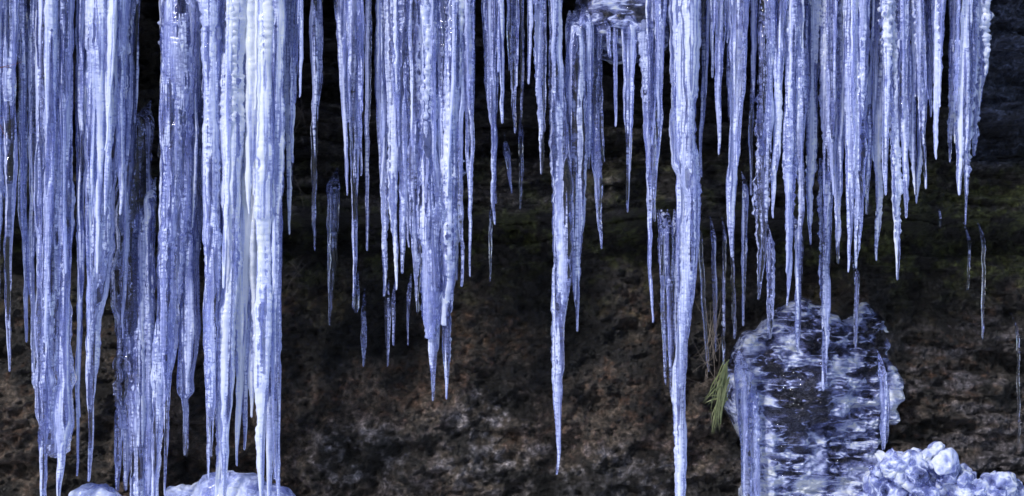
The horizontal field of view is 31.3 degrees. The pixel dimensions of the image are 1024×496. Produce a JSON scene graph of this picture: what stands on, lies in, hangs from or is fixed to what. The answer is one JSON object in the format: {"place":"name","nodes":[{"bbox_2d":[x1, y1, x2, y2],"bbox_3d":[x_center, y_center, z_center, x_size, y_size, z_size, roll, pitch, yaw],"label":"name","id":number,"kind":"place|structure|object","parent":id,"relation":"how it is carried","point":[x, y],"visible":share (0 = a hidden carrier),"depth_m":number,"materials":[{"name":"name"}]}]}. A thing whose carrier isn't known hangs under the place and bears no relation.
{"place":"outdoors","nodes":[
{"label":"outdoors","id":0,"kind":"place"},
{"bbox_2d":[0,0,1023,495],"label":"rock cliff wall","id":1,"kind":"structure","parent":0,"point":[352,424],"depth_m":15.08,"materials":[{"name":"brown stone"}]},
{"bbox_2d":[0,0,140,495],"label":"icicle cluster","id":2,"kind":"object","parent":1,"relation":"hanging from","point":[37,37],"visible":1,"depth_m":13.91,"materials":[{"name":"white ice"}]},
{"bbox_2d":[150,0,303,495],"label":"icicle cluster","id":3,"kind":"object","parent":1,"relation":"hanging from","point":[228,71],"visible":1,"depth_m":13.86,"materials":[{"name":"white ice"}]},
{"bbox_2d":[285,259,302,296],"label":"dry twigs","id":4,"kind":"object","parent":1,"relation":"attached to","point":[292,273],"visible":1,"depth_m":14.52,"materials":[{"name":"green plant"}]},
{"bbox_2d":[294,99,308,131],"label":"dry twigs","id":5,"kind":"object","parent":1,"relation":"attached to","point":[299,114],"visible":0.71,"depth_m":14.56,"materials":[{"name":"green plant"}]},
{"bbox_2d":[309,0,322,250],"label":"icicle","id":6,"kind":"object","parent":1,"relation":"hanging from","point":[316,31],"visible":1,"depth_m":13.97,"materials":[{"name":"white"}]},
{"bbox_2d":[326,168,339,325],"bbox_3d":[-1.431,-0.013,14.700,0.113,1.278,0.310,0,0,0],"label":"clear icicle","id":7,"kind":"object","parent":1,"relation":"hanging from","point":[333,199],"visible":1,"depth_m":14.58,"materials":[{"name":"white"}]},
{"bbox_2d":[334,0,371,296],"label":"icicle cluster","id":8,"kind":"object","parent":1,"relation":"hanging from","point":[353,34],"visible":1,"depth_m":13.95,"materials":[{"name":"ice"}]},
{"bbox_2d":[374,0,475,400],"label":"icicle cluster","id":9,"kind":"object","parent":1,"relation":"hanging from","point":[424,66],"visible":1,"depth_m":13.89,"materials":[{"name":"white"}]},
{"bbox_2d":[489,119,523,280],"bbox_3d":[-0.046,-0.402,14.805,0.285,1.348,0.313,0,0,0],"label":"clear icicle","id":10,"kind":"object","parent":1,"relation":"hanging from","point":[506,154],"visible":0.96,"depth_m":14.69,"materials":[{"name":"white"}]},
{"bbox_2d":[481,0,546,224],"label":"icicle cluster","id":11,"kind":"object","parent":1,"relation":"hanging from","point":[493,19],"visible":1,"depth_m":13.94,"materials":[{"name":"blue"}]},
{"bbox_2d":[548,0,604,474],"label":"icicle cluster","id":12,"kind":"object","parent":1,"relation":"hanging from","point":[576,119],"visible":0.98,"depth_m":13.94,"materials":[{"name":"blue"}]},
{"bbox_2d":[574,0,669,64],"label":"ice covered ledge","id":13,"kind":"object","parent":1,"relation":"attached to","point":[619,15],"visible":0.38,"depth_m":13.98,"materials":[{"name":"white ice"}]},
{"bbox_2d":[606,0,666,322],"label":"icicle cluster","id":14,"kind":"object","parent":1,"relation":"hanging from","point":[651,50],"visible":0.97,"depth_m":13.95,"materials":[{"name":"ice"}]},
{"bbox_2d":[668,0,701,495],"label":"icicle","id":15,"kind":"object","parent":1,"relation":"hanging from","point":[685,40],"visible":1,"depth_m":13.79,"materials":[{"name":"white ice"}]},
{"bbox_2d":[691,291,723,386],"bbox_3d":[1.523,0.705,14.450,0.304,0.793,0.103,0,0,0],"label":"dry grass tuft","id":16,"kind":"object","parent":1,"relation":"attached to","point":[711,340],"visible":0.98,"depth_m":14.45,"materials":[{"name":"brown plant"}]},
{"bbox_2d":[705,359,729,432],"bbox_3d":[1.605,1.168,14.344,0.242,0.586,0.248,0,0,0],"label":"grass tuft","id":17,"kind":"object","parent":1,"relation":"attached to","point":[721,387],"visible":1,"depth_m":14.33,"materials":[{"name":"green plant"}]},
{"bbox_2d":[699,0,757,256],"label":"icicle cluster","id":18,"kind":"object","parent":1,"relation":"hanging from","point":[735,14],"visible":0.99,"depth_m":13.88,"materials":[{"name":"blue"}]},
{"bbox_2d":[751,0,875,305],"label":"icicle cluster","id":19,"kind":"object","parent":1,"relation":"hanging from","point":[829,44],"visible":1,"depth_m":13.88,"materials":[{"name":"blue"}]},
{"bbox_2d":[724,297,904,495],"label":"frozen waterfall flow","id":20,"kind":"object","parent":1,"relation":"attached to","point":[817,414],"visible":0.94,"depth_m":14.61,"materials":[{"name":"ice"}]},
{"bbox_2d":[872,0,994,279],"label":"icicle cluster","id":21,"kind":"object","parent":1,"relation":"hanging from","point":[906,72],"visible":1,"depth_m":13.89,"materials":[{"name":"blue"}]},
{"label":"snowy ground","id":22,"kind":"object","parent":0,"visible":0},
{"bbox_2d":[68,483,121,495],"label":"ice mound","id":23,"kind":"object","parent":22,"relation":"on","point":[91,489],"visible":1,"depth_m":14.20,"materials":[{"name":"white ice"}]},
{"bbox_2d":[109,100,203,495],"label":"clear ice column","id":24,"kind":"structure","parent":22,"relation":"on","point":[131,384],"depth_m":14.20,"materials":[{"name":"white"}]},
{"bbox_2d":[165,470,295,495],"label":"ice mound","id":25,"kind":"object","parent":22,"relation":"on","point":[242,484],"visible":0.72,"depth_m":14.22,"materials":[{"name":"white ice"}]},
{"bbox_2d":[855,441,1023,495],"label":"ice chunk pile","id":26,"kind":"object","parent":22,"relation":"on","point":[935,468],"visible":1,"depth_m":14.12,"materials":[{"name":"white ice"}]}
]}

